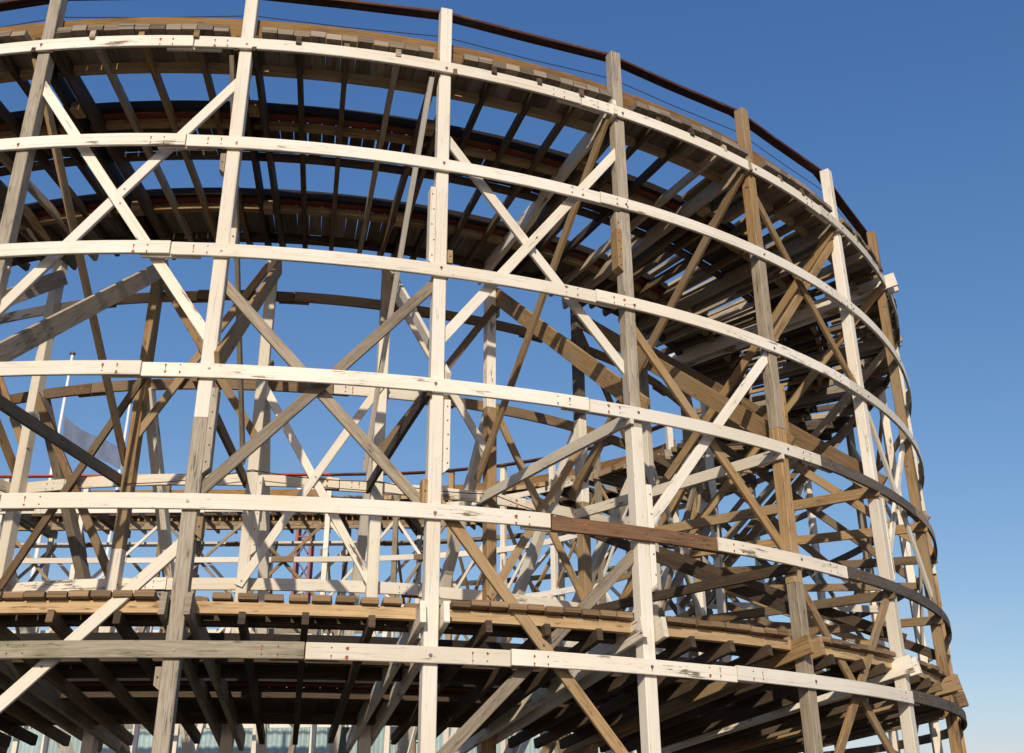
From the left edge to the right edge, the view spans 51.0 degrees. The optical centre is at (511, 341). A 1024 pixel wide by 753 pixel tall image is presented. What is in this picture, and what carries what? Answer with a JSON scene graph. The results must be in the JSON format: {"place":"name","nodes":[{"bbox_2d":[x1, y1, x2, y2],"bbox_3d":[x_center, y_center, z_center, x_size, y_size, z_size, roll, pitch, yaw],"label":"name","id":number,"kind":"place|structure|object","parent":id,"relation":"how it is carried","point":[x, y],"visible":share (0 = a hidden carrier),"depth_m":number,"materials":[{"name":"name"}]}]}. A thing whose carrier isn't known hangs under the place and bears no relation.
{"place":"outdoors","nodes":[
{"label":"outdoors","id":0,"kind":"place"},
{"bbox_2d":[349,726,629,752],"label":"shed","id":1,"kind":"structure","parent":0,"point":[377,746],"depth_m":54.06,"materials":[{"name":"white glass"}]},
{"bbox_2d":[391,726,417,741],"bbox_3d":[-5.483,19.533,54.366,1.760,1.440,0.120,0,-24,0],"label":"window","id":2,"kind":"structure","parent":1,"relation":"in","point":[393,729],"depth_m":54.21,"materials":[{"name":"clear glass"}]},
{"bbox_2d":[0,0,1023,752],"label":"sky","id":3,"kind":"structure","parent":0,"point":[914,109],"materials":[{"name":"blue"}]},
{"label":"ground","id":4,"kind":"structure","parent":0,"visible":0},
{"bbox_2d":[3,351,75,732],"bbox_3d":[-24.278,12.341,54.207,0.340,25.811,0.340,0,-24,0],"label":"flagpole","id":5,"kind":"object","parent":4,"relation":"on","point":[39,540],"visible":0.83,"depth_m":57.66,"materials":[{"name":"white metal"}]},
{"bbox_2d":[63,416,120,469],"bbox_3d":[-22.440,5.420,57.378,3.437,3.079,0.441,-1,-24,2],"label":"flag","id":6,"kind":"object","parent":5,"relation":"attached to","point":[107,452],"visible":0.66,"depth_m":57.34,"materials":[{"name":"grey fabric"}]},
{"bbox_2d":[102,401,132,577],"bbox_3d":[-23.110,15.162,59.952,0.340,25.411,0.340,0,-24,0],"label":"flagpole","id":7,"kind":"object","parent":4,"relation":"on","point":[107,551],"visible":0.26,"depth_m":63.75,"materials":[{"name":"white metal"}]},
{"bbox_2d":[0,634,349,752],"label":"shed","id":8,"kind":"structure","parent":4,"relation":"on","point":[278,740],"depth_m":51.15,"materials":[{"name":"white glass"}]},
{"bbox_2d":[0,476,382,752],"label":"straight trestle","id":9,"kind":"object","parent":4,"relation":"on","point":[45,560],"visible":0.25,"depth_m":36.98,"materials":[{"name":"white paint"}]},
{"bbox_2d":[0,473,383,534],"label":"track","id":10,"kind":"structure","parent":9,"relation":"on","point":[217,522],"depth_m":38.80,"materials":[{"name":"brown wood"}]},
{"bbox_2d":[291,488,314,603],"bbox_3d":[-12.467,18.241,62.040,1.250,21.465,1.250,0,-24,0],"label":"ride mast","id":11,"kind":"object","parent":4,"relation":"on","point":[310,552],"visible":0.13,"depth_m":64.19,"materials":[{"name":"red metal"}]},
{"bbox_2d":[0,0,968,752],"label":"curved trestle","id":12,"kind":"object","parent":4,"relation":"on","point":[636,508],"visible":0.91,"depth_m":15.82,"materials":[{"name":"white paint"}]},
{"bbox_2d":[125,469,552,515],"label":"track","id":13,"kind":"structure","parent":12,"relation":"attached to","point":[333,480],"depth_m":16.67,"materials":[{"name":"wood"}]},
{"bbox_2d":[0,0,897,533],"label":"track","id":14,"kind":"structure","parent":12,"relation":"on","point":[308,218],"depth_m":17.21,"materials":[{"name":"brown wood"}]},
{"bbox_2d":[0,590,958,752],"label":"track","id":15,"kind":"structure","parent":12,"relation":"on","point":[111,695],"depth_m":13.91,"materials":[{"name":"brown wood"}]}
]}

